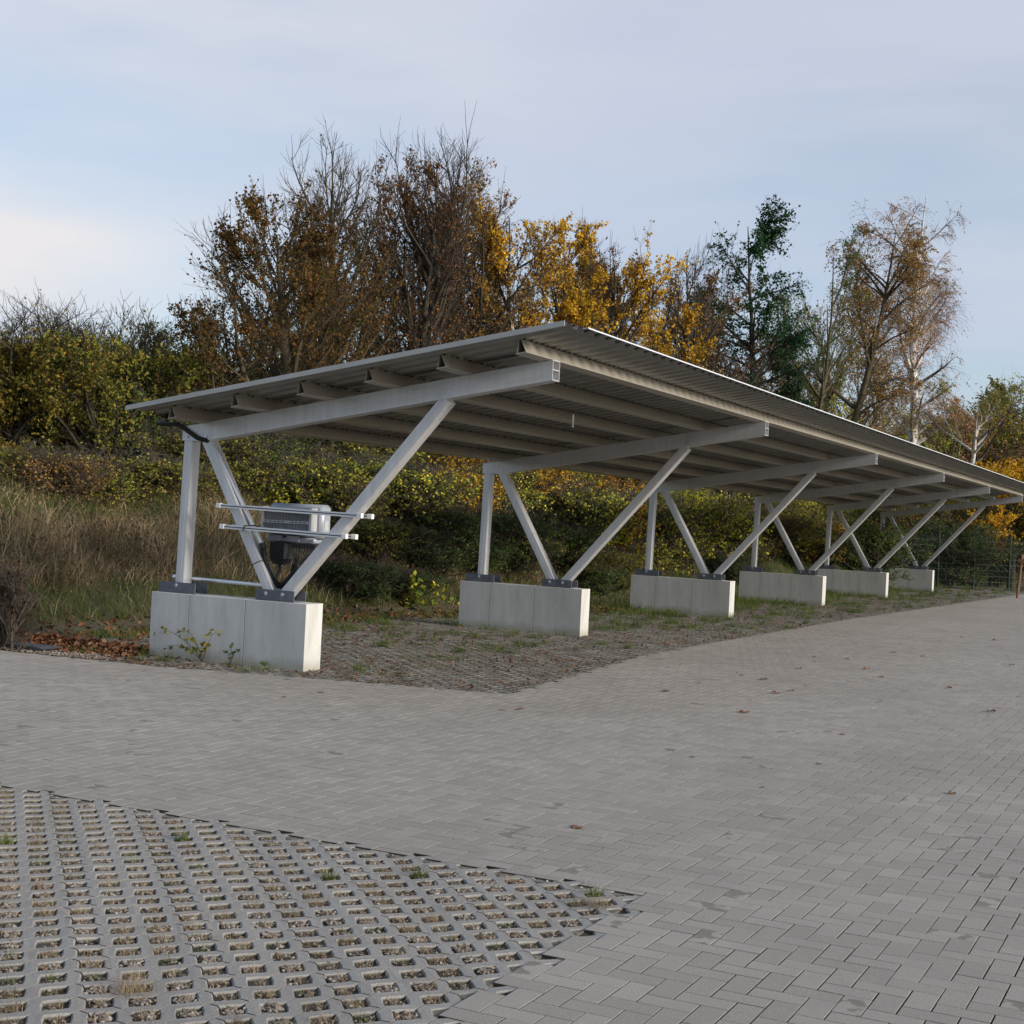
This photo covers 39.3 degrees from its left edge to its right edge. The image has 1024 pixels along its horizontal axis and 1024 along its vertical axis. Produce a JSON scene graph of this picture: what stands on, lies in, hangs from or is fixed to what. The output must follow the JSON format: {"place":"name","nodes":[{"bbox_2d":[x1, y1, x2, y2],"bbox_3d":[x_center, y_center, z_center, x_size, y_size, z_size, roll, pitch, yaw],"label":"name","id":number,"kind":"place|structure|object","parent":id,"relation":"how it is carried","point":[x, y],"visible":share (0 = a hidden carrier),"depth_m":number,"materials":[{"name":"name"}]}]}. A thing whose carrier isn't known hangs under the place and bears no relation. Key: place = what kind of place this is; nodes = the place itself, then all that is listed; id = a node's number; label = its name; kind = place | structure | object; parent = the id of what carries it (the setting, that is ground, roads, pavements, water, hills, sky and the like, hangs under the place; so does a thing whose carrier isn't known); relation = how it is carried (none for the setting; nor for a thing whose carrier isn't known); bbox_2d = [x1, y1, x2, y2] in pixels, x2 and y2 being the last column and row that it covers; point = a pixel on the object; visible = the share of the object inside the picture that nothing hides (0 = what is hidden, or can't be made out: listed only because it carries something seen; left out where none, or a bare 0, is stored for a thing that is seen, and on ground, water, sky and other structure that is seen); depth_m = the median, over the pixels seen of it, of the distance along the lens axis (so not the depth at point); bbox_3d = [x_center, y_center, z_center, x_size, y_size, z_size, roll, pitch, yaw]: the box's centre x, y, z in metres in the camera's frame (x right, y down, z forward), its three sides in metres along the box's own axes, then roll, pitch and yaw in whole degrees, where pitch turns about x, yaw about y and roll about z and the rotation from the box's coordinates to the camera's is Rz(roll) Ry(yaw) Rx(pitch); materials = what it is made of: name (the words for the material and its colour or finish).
{"place":"outdoors","nodes":[
{"label":"outdoors","id":0,"kind":"place"},
{"bbox_2d":[0,787,633,1023],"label":"gravel","id":1,"kind":"structure","parent":0,"point":[104,1017],"depth_m":5.68,"materials":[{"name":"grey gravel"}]},
{"bbox_2d":[0,476,1017,635],"bbox_3d":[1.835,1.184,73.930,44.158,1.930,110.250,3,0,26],"label":"bank terrain","id":2,"kind":"structure","parent":0,"point":[93,625],"depth_m":20.11,"materials":[{"name":"green plant"}]},
{"bbox_2d":[0,561,42,651],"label":"withered shrub","id":3,"kind":"object","parent":2,"relation":"on","point":[12,615],"visible":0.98,"depth_m":15.21,"materials":[{"name":"brown plant"}]},
{"bbox_2d":[0,434,81,486],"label":"shrub","id":4,"kind":"object","parent":2,"relation":"on","point":[13,455],"visible":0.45,"depth_m":20.16,"materials":[{"name":"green plant"}]},
{"bbox_2d":[0,444,120,507],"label":"shrub","id":5,"kind":"object","parent":2,"relation":"on","point":[74,474],"visible":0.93,"depth_m":20.16,"materials":[{"name":"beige plant"}]},
{"bbox_2d":[0,290,124,455],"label":"tree","id":6,"kind":"object","parent":2,"relation":"on","point":[17,355],"visible":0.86,"depth_m":23.43,"materials":[{"name":"green plant"}]},
{"bbox_2d":[0,307,149,454],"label":"tree","id":7,"kind":"object","parent":2,"relation":"on","point":[104,398],"visible":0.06,"depth_m":24.66,"materials":[{"name":"green plant"}]},
{"bbox_2d":[70,454,152,505],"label":"shrub","id":8,"kind":"object","parent":2,"relation":"on","point":[113,488],"visible":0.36,"depth_m":21.02,"materials":[{"name":"green plant"}]},
{"bbox_2d":[0,283,238,461],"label":"tree","id":9,"kind":"object","parent":2,"relation":"on","point":[94,424],"visible":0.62,"depth_m":24.50,"materials":[{"name":"green plant"}]},
{"bbox_2d":[14,291,233,464],"bbox_3d":[-7.079,-1.954,26.131,4.067,3.824,4.105,3,0,-27],"label":"tree","id":10,"kind":"object","parent":2,"relation":"on","point":[143,340],"visible":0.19,"depth_m":25.37,"materials":[{"name":"green plant"}]},
{"bbox_2d":[41,439,218,505],"bbox_3d":[-5.840,-0.530,22.232,2.429,1.191,3.024,3,0,38],"label":"shrub","id":11,"kind":"object","parent":2,"relation":"on","point":[157,468],"visible":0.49,"depth_m":21.79,"materials":[{"name":"green plant"}]},
{"bbox_2d":[122,458,221,505],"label":"shrub","id":12,"kind":"object","parent":2,"relation":"on","point":[206,475],"visible":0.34,"depth_m":22.53,"materials":[{"name":"green plant"}]},
{"bbox_2d":[112,372,292,462],"bbox_3d":[-5.710,-1.299,26.061,3.356,2.499,4.300,3,0,31],"label":"shrub","id":13,"kind":"object","parent":2,"relation":"on","point":[142,395],"visible":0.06,"depth_m":24.76,"materials":[{"name":"green plant"}]},
{"bbox_2d":[96,420,312,502],"bbox_3d":[-5.211,-0.818,24.135,3.456,1.705,2.814,3,0,-24],"label":"shrub","id":14,"kind":"object","parent":2,"relation":"on","point":[237,449],"visible":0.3,"depth_m":23.71,"materials":[{"name":"green plant"}]},
{"bbox_2d":[131,291,304,427],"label":"tree","id":15,"kind":"object","parent":2,"relation":"on","point":[206,355],"visible":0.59,"depth_m":25.05,"materials":[{"name":"brown plant"}]},
{"bbox_2d":[148,422,322,476],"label":"shrub","id":16,"kind":"object","parent":2,"relation":"on","point":[288,446],"visible":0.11,"depth_m":24.80,"materials":[{"name":"green plant"}]},
{"bbox_2d":[161,204,343,382],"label":"tree","id":17,"kind":"object","parent":2,"relation":"on","point":[243,283],"visible":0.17,"depth_m":30.78,"materials":[{"name":"brown plant"}]},
{"bbox_2d":[228,456,297,505],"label":"shrub","id":18,"kind":"object","parent":2,"relation":"on","point":[277,499],"visible":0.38,"depth_m":24.09,"materials":[{"name":"green plant"}]},
{"bbox_2d":[211,177,371,378],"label":"tree","id":19,"kind":"object","parent":2,"relation":"on","point":[260,201],"visible":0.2,"depth_m":32.97,"materials":[{"name":"brown plant"}]},
{"bbox_2d":[175,175,410,448],"bbox_3d":[-3.871,-3.025,26.658,3.639,6.122,6.049,3,0,5],"label":"tree","id":20,"kind":"object","parent":2,"relation":"on","point":[316,292],"visible":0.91,"depth_m":26.20,"materials":[{"name":"brown plant"}]},
{"bbox_2d":[0,442,599,625],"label":"dry grass","id":21,"kind":"structure","parent":2,"relation":"on","point":[203,553],"depth_m":19.99,"materials":[{"name":"plant"}]},
{"bbox_2d":[215,117,428,368],"bbox_3d":[-3.814,-3.777,28.920,4.119,8.105,4.334,3,0,-4],"label":"tree","id":22,"kind":"object","parent":2,"relation":"on","point":[335,212],"visible":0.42,"depth_m":28.50,"materials":[{"name":"brown plant"}]},
{"bbox_2d":[7,595,641,657],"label":"fallen leaves","id":23,"kind":"object","parent":2,"relation":"on","point":[119,649],"visible":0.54,"depth_m":16.16,"materials":[{"name":"brown plant"}]},
{"bbox_2d":[254,439,409,506],"bbox_3d":[-3.599,-0.585,25.337,3.489,1.465,2.803,3,0,-18],"label":"shrub","id":24,"kind":"object","parent":2,"relation":"on","point":[355,467],"visible":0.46,"depth_m":24.61,"materials":[{"name":"green plant"}]},
{"bbox_2d":[281,465,418,537],"bbox_3d":[-3.000,-0.113,24.995,2.347,1.487,2.464,3,0,17],"label":"shrub","id":25,"kind":"object","parent":2,"relation":"on","point":[345,500],"visible":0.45,"depth_m":24.44,"materials":[{"name":"green plant"}]},
{"bbox_2d":[304,548,404,601],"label":"shrub","id":26,"kind":"object","parent":2,"relation":"on","point":[357,580],"visible":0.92,"depth_m":23.50,"materials":[{"name":"green plant"}]},
{"bbox_2d":[330,508,437,564],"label":"shrub","id":27,"kind":"object","parent":2,"relation":"on","point":[381,538],"visible":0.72,"depth_m":24.36,"materials":[{"name":"green plant"}]},
{"bbox_2d":[335,144,437,358],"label":"tree","id":28,"kind":"object","parent":2,"relation":"on","point":[416,175],"visible":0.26,"depth_m":33.62,"materials":[{"name":"brown plant"}]},
{"bbox_2d":[377,564,455,598],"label":"shrub","id":29,"kind":"object","parent":2,"relation":"on","point":[404,579],"visible":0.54,"depth_m":24.16,"materials":[{"name":"green plant"}]},
{"bbox_2d":[352,453,482,529],"bbox_3d":[-1.960,-0.329,26.073,2.774,1.533,2.912,3,0,21],"label":"shrub","id":30,"kind":"object","parent":2,"relation":"on","point":[421,487],"visible":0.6,"depth_m":25.68,"materials":[{"name":"green plant"}]},
{"bbox_2d":[381,520,460,567],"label":"shrub","id":31,"kind":"object","parent":2,"relation":"on","point":[413,556],"visible":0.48,"depth_m":25.05,"materials":[{"name":"green plant"}]},
{"bbox_2d":[349,102,493,354],"bbox_3d":[-2.254,-4.046,29.569,3.706,8.786,3.548,3,0,-2],"label":"tree","id":32,"kind":"object","parent":2,"relation":"on","point":[450,299],"visible":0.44,"depth_m":29.41,"materials":[{"name":"brown plant"}]},
{"bbox_2d":[363,150,493,468],"bbox_3d":[-1.569,-3.483,28.667,3.103,7.415,2.253,3,0,26],"label":"tree","id":33,"kind":"object","parent":2,"relation":"on","point":[426,317],"visible":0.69,"depth_m":28.76,"materials":[{"name":"brown plant"}]},
{"bbox_2d":[397,542,478,577],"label":"shrub","id":34,"kind":"object","parent":2,"relation":"on","point":[441,560],"visible":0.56,"depth_m":25.23,"materials":[{"name":"green plant"}]},
{"bbox_2d":[380,498,511,566],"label":"shrub","id":35,"kind":"object","parent":2,"relation":"on","point":[466,528],"visible":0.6,"depth_m":25.69,"materials":[{"name":"green plant"}]},
{"bbox_2d":[415,452,505,516],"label":"shrub","id":36,"kind":"object","parent":2,"relation":"on","point":[496,493],"visible":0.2,"depth_m":28.10,"materials":[{"name":"green plant"}]},
{"bbox_2d":[450,534,521,573],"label":"shrub","id":37,"kind":"object","parent":2,"relation":"on","point":[493,558],"visible":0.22,"depth_m":26.44,"materials":[{"name":"green plant"}]},
{"bbox_2d":[445,457,554,522],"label":"shrub","id":38,"kind":"object","parent":2,"relation":"on","point":[517,477],"visible":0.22,"depth_m":29.41,"materials":[{"name":"green plant"}]},
{"bbox_2d":[412,155,591,466],"bbox_3d":[-0.487,-3.718,31.202,4.013,8.459,3.788,3,0,26],"label":"tree","id":39,"kind":"object","parent":2,"relation":"on","point":[481,321],"visible":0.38,"depth_m":30.88,"materials":[{"name":"brown plant"}]},
{"bbox_2d":[464,191,575,331],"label":"tree","id":40,"kind":"object","parent":2,"relation":"on","point":[501,267],"visible":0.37,"depth_m":31.46,"materials":[{"name":"yellow plant"}]},
{"bbox_2d":[453,495,586,576],"bbox_3d":[-0.168,0.510,27.733,2.560,1.687,2.688,3,0,28],"label":"shrub","id":41,"kind":"object","parent":2,"relation":"on","point":[509,524],"visible":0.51,"depth_m":27.25,"materials":[{"name":"green plant"}]},
{"bbox_2d":[472,459,590,524],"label":"shrub","id":42,"kind":"object","parent":2,"relation":"on","point":[547,477],"visible":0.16,"depth_m":30.68,"materials":[{"name":"green plant"}]},
{"bbox_2d":[512,216,621,332],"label":"tree","id":43,"kind":"object","parent":2,"relation":"on","point":[571,310],"visible":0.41,"depth_m":32.63,"materials":[{"name":"yellow plant"}]},
{"bbox_2d":[531,509,621,574],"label":"shrub","id":44,"kind":"object","parent":2,"relation":"on","point":[578,540],"visible":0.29,"depth_m":29.10,"materials":[{"name":"green plant"}]},
{"bbox_2d":[530,475,633,546],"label":"shrub","id":45,"kind":"object","parent":2,"relation":"on","point":[588,505],"visible":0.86,"depth_m":30.67,"materials":[{"name":"green plant"}]},
{"bbox_2d":[564,560,632,596],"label":"shrub","id":46,"kind":"object","parent":2,"relation":"on","point":[596,579],"visible":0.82,"depth_m":29.24,"materials":[{"name":"green plant"}]},
{"bbox_2d":[536,220,699,492],"bbox_3d":[2.676,-3.044,35.947,4.021,8.098,4.441,3,0,8],"label":"tree","id":47,"kind":"object","parent":2,"relation":"on","point":[642,276],"visible":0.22,"depth_m":35.31,"materials":[{"name":"yellow plant"}]},
{"bbox_2d":[591,540,644,591],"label":"shrub","id":48,"kind":"object","parent":2,"relation":"on","point":[619,559],"visible":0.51,"depth_m":30.31,"materials":[{"name":"green plant"}]},
{"bbox_2d":[566,229,674,487],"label":"tree","id":49,"kind":"object","parent":2,"relation":"on","point":[623,322],"visible":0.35,"depth_m":35.23,"materials":[{"name":"yellow plant"}]},
{"bbox_2d":[590,482,696,547],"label":"shrub","id":50,"kind":"object","parent":2,"relation":"on","point":[662,508],"visible":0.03,"depth_m":33.64,"materials":[{"name":"green plant"}]},
{"bbox_2d":[612,532,690,576],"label":"shrub","id":51,"kind":"object","parent":2,"relation":"on","point":[660,555],"visible":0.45,"depth_m":32.70,"materials":[{"name":"green plant"}]},
{"bbox_2d":[622,264,723,366],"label":"tree","id":52,"kind":"object","parent":2,"relation":"on","point":[669,327],"visible":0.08,"depth_m":40.49,"materials":[{"name":"brown plant"}]},
{"bbox_2d":[634,495,714,575],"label":"shrub","id":53,"kind":"object","parent":2,"relation":"on","point":[690,523],"visible":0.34,"depth_m":33.79,"materials":[{"name":"green plant"}]},
{"bbox_2d":[632,302,723,495],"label":"tree","id":54,"kind":"object","parent":2,"relation":"on","point":[689,320],"visible":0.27,"depth_m":36.88,"materials":[{"name":"yellow plant"}]},
{"bbox_2d":[646,262,734,368],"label":"tree","id":55,"kind":"object","parent":2,"relation":"on","point":[705,292],"visible":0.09,"depth_m":42.15,"materials":[{"name":"brown plant"}]},
{"bbox_2d":[629,485,753,573],"bbox_3d":[4.242,0.241,35.462,4.047,2.574,3.158,3,0,-16],"label":"shrub","id":56,"kind":"object","parent":2,"relation":"on","point":[714,510],"visible":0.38,"depth_m":35.27,"materials":[{"name":"green plant"}]},
{"bbox_2d":[637,232,785,536],"bbox_3d":[5.139,-3.381,39.929,4.108,8.988,3.666,3,0,26],"label":"tree","id":57,"kind":"object","parent":2,"relation":"on","point":[675,311],"visible":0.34,"depth_m":39.76,"materials":[{"name":"brown plant"}]},
{"bbox_2d":[703,546,751,585],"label":"shrub","id":58,"kind":"object","parent":2,"relation":"on","point":[732,571],"visible":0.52,"depth_m":36.98,"materials":[{"name":"green plant"}]},
{"bbox_2d":[673,298,789,513],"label":"tree","id":59,"kind":"object","parent":2,"relation":"on","point":[711,358],"visible":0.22,"depth_m":41.22,"materials":[{"name":"orange plant"}]},
{"bbox_2d":[696,499,773,554],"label":"shrub","id":60,"kind":"object","parent":2,"relation":"on","point":[748,521],"visible":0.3,"depth_m":38.46,"materials":[{"name":"green plant"}]},
{"bbox_2d":[679,194,842,504],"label":"tree","id":61,"kind":"object","parent":2,"relation":"on","point":[764,238],"visible":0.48,"depth_m":44.40,"materials":[{"name":"green plant"}]},
{"bbox_2d":[702,488,836,542],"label":"shrub","id":62,"kind":"object","parent":2,"relation":"on","point":[749,500],"visible":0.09,"depth_m":44.36,"materials":[{"name":"green plant"}]},
{"bbox_2d":[737,497,827,562],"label":"shrub","id":63,"kind":"object","parent":2,"relation":"on","point":[788,522],"visible":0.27,"depth_m":42.94,"materials":[{"name":"green plant"}]},
{"bbox_2d":[761,500,837,566],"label":"shrub","id":64,"kind":"object","parent":2,"relation":"on","point":[802,546],"visible":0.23,"depth_m":45.54,"materials":[{"name":"green plant"}]},
{"bbox_2d":[755,221,869,558],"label":"tree","id":65,"kind":"object","parent":2,"relation":"on","point":[826,369],"visible":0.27,"depth_m":46.77,"materials":[{"name":"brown plant"}]},
{"bbox_2d":[766,283,884,516],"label":"tree","id":66,"kind":"object","parent":2,"relation":"on","point":[830,394],"visible":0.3,"depth_m":56.26,"materials":[{"name":"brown plant"}]},
{"bbox_2d":[836,257,907,511],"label":"birch","id":67,"kind":"object","parent":2,"relation":"on","point":[893,431],"visible":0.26,"depth_m":58.72,"materials":[{"name":"brown plant"}]},
{"bbox_2d":[788,197,965,517],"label":"tree","id":68,"kind":"object","parent":2,"relation":"on","point":[873,342],"visible":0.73,"depth_m":52.43,"materials":[{"name":"brown plant"}]},
{"bbox_2d":[845,196,973,566],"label":"birch","id":69,"kind":"object","parent":2,"relation":"on","point":[914,362],"visible":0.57,"depth_m":61.53,"materials":[{"name":"brown plant"}]},
{"bbox_2d":[891,367,1023,499],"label":"birch","id":70,"kind":"object","parent":2,"relation":"on","point":[999,401],"visible":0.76,"depth_m":56.69,"materials":[{"name":"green plant"}]},
{"bbox_2d":[895,388,1023,471],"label":"tree","id":71,"kind":"object","parent":2,"relation":"on","point":[968,443],"visible":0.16,"depth_m":66.86,"materials":[{"name":"green plant"}]},
{"bbox_2d":[0,594,1023,1023],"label":"pavement","id":72,"kind":"structure","parent":0,"point":[866,868],"depth_m":8.78,"materials":[{"name":"concrete"}]},
{"bbox_2d":[0,583,1023,693],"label":"parking strip","id":73,"kind":"object","parent":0,"point":[476,679],"visible":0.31,"depth_m":18.26,"materials":[{"name":"grey gravel"}]},
{"bbox_2d":[149,591,322,671],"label":"concrete block","id":74,"kind":"structure","parent":73,"relation":"on","point":[283,635],"depth_m":14.95,"materials":[{"name":"grey concrete"}]},
{"bbox_2d":[125,320,1023,602],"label":"carport","id":75,"kind":"object","parent":74,"relation":"on","point":[509,402],"visible":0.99,"depth_m":18.31,"materials":[{"name":"metal"}]},
{"bbox_2d":[216,503,363,517],"bbox_3d":[-2.311,-0.017,14.790,1.819,0.052,0.047,4,0,26],"label":"mounting rail","id":76,"kind":"object","parent":75,"relation":"attached to","point":[303,511],"visible":1,"depth_m":14.75,"materials":[{"name":"metal"}]},
{"bbox_2d":[231,524,357,539],"bbox_3d":[-2.286,0.207,14.994,1.579,0.052,0.047,4,0,26],"label":"mounting rail","id":77,"kind":"object","parent":75,"relation":"attached to","point":[353,536],"visible":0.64,"depth_m":14.65,"materials":[{"name":"metal"}]},
{"bbox_2d":[260,503,330,564],"bbox_3d":[-2.306,0.262,15.191,0.709,0.703,0.354,3,0,26],"label":"inverter","id":78,"kind":"object","parent":77,"relation":"attached to","point":[283,546],"visible":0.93,"depth_m":15.14,"materials":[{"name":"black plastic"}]},
{"bbox_2d":[1,585,1022,692],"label":"leaf litter","id":79,"kind":"object","parent":73,"relation":"on","point":[308,673],"visible":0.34,"depth_m":18.39,"materials":[{"name":"brown plant"}]},
{"bbox_2d":[458,581,589,635],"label":"concrete block","id":80,"kind":"structure","parent":73,"relation":"on","point":[528,608],"depth_m":21.24,"materials":[{"name":"grey concrete"}]},
{"bbox_2d":[67,581,1023,678],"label":"weeds","id":81,"kind":"object","parent":73,"relation":"on","point":[751,601],"visible":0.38,"depth_m":24.36,"materials":[{"name":"green plant"}]},
{"bbox_2d":[630,575,734,616],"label":"concrete block","id":82,"kind":"structure","parent":73,"relation":"on","point":[695,596],"depth_m":27.48,"materials":[{"name":"grey concrete"}]},
{"bbox_2d":[738,571,825,605],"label":"concrete block","id":83,"kind":"structure","parent":73,"relation":"on","point":[810,589],"depth_m":33.74,"materials":[{"name":"grey concrete"}]},
{"bbox_2d":[816,569,888,597],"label":"concrete block","id":84,"kind":"structure","parent":73,"relation":"on","point":[873,583],"depth_m":39.94,"materials":[{"name":"grey concrete"}]},
{"bbox_2d":[885,568,933,591],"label":"concrete block","id":85,"kind":"structure","parent":73,"relation":"on","point":[922,580],"depth_m":46.07,"materials":[{"name":"grey concrete"}]},
{"bbox_2d":[0,0,1023,457],"label":"sky","id":86,"kind":"structure","parent":0,"point":[121,120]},
{"bbox_2d":[232,641,1019,995],"bbox_3d":[-0.570,1.818,17.719,90.000,0.184,87.000,3,0,26],"label":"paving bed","id":87,"kind":"object","parent":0,"point":[582,935],"visible":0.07,"depth_m":6.14,"materials":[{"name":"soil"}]},
{"bbox_2d":[0,793,617,1023],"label":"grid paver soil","id":88,"kind":"structure","parent":87,"relation":"on","point":[296,994],"depth_m":5.50,"materials":[{"name":"brown soil"}]},
{"bbox_2d":[0,811,614,1023],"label":"green tufts","id":89,"kind":"object","parent":88,"relation":"on","point":[333,876],"visible":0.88,"depth_m":6.37,"materials":[{"name":"green plant"}]},
{"bbox_2d":[0,786,633,1023],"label":"dry moss grass","id":90,"kind":"structure","parent":88,"relation":"on","point":[131,989],"depth_m":5.77,"materials":[{"name":"green plant"}]},
{"bbox_2d":[0,786,667,1023],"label":"grid pavers","id":91,"kind":"object","parent":88,"relation":"on","point":[31,975],"visible":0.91,"depth_m":5.73,"materials":[{"name":"grey concrete"}]},
{"bbox_2d":[818,515,935,584],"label":"shrub","id":92,"kind":"object","parent":87,"relation":"on","point":[880,545],"visible":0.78,"depth_m":44.19,"materials":[{"name":"green plant"}]},
{"bbox_2d":[845,504,950,567],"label":"shrub","id":93,"kind":"object","parent":87,"relation":"on","point":[908,520],"visible":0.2,"depth_m":51.67,"materials":[{"name":"green plant"}]},
{"bbox_2d":[865,530,1023,590],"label":"fence","id":94,"kind":"object","parent":87,"relation":"on","point":[957,564],"visible":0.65,"depth_m":49.94,"materials":[{"name":"metal"}]},
{"bbox_2d":[895,516,1022,587],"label":"shrub","id":95,"kind":"object","parent":87,"relation":"on","point":[968,540],"visible":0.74,"depth_m":50.02,"materials":[{"name":"green plant"}]},
{"bbox_2d":[917,500,1023,586],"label":"shrub","id":96,"kind":"object","parent":87,"relation":"on","point":[944,516],"visible":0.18,"depth_m":52.86,"materials":[{"name":"green plant"}]},
{"bbox_2d":[935,441,1023,588],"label":"tree","id":97,"kind":"object","parent":87,"relation":"on","point":[1011,470],"visible":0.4,"depth_m":52.73,"materials":[{"name":"yellow plant"}]},
{"bbox_2d":[976,577,1016,586],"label":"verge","id":98,"kind":"structure","parent":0,"point":[993,581],"depth_m":56.26,"materials":[{"name":"green plant"}]},
{"bbox_2d":[937,393,1023,468],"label":"tree","id":99,"kind":"object","parent":98,"relation":"on","point":[981,449],"visible":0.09,"depth_m":68.17,"materials":[{"name":"green plant"}]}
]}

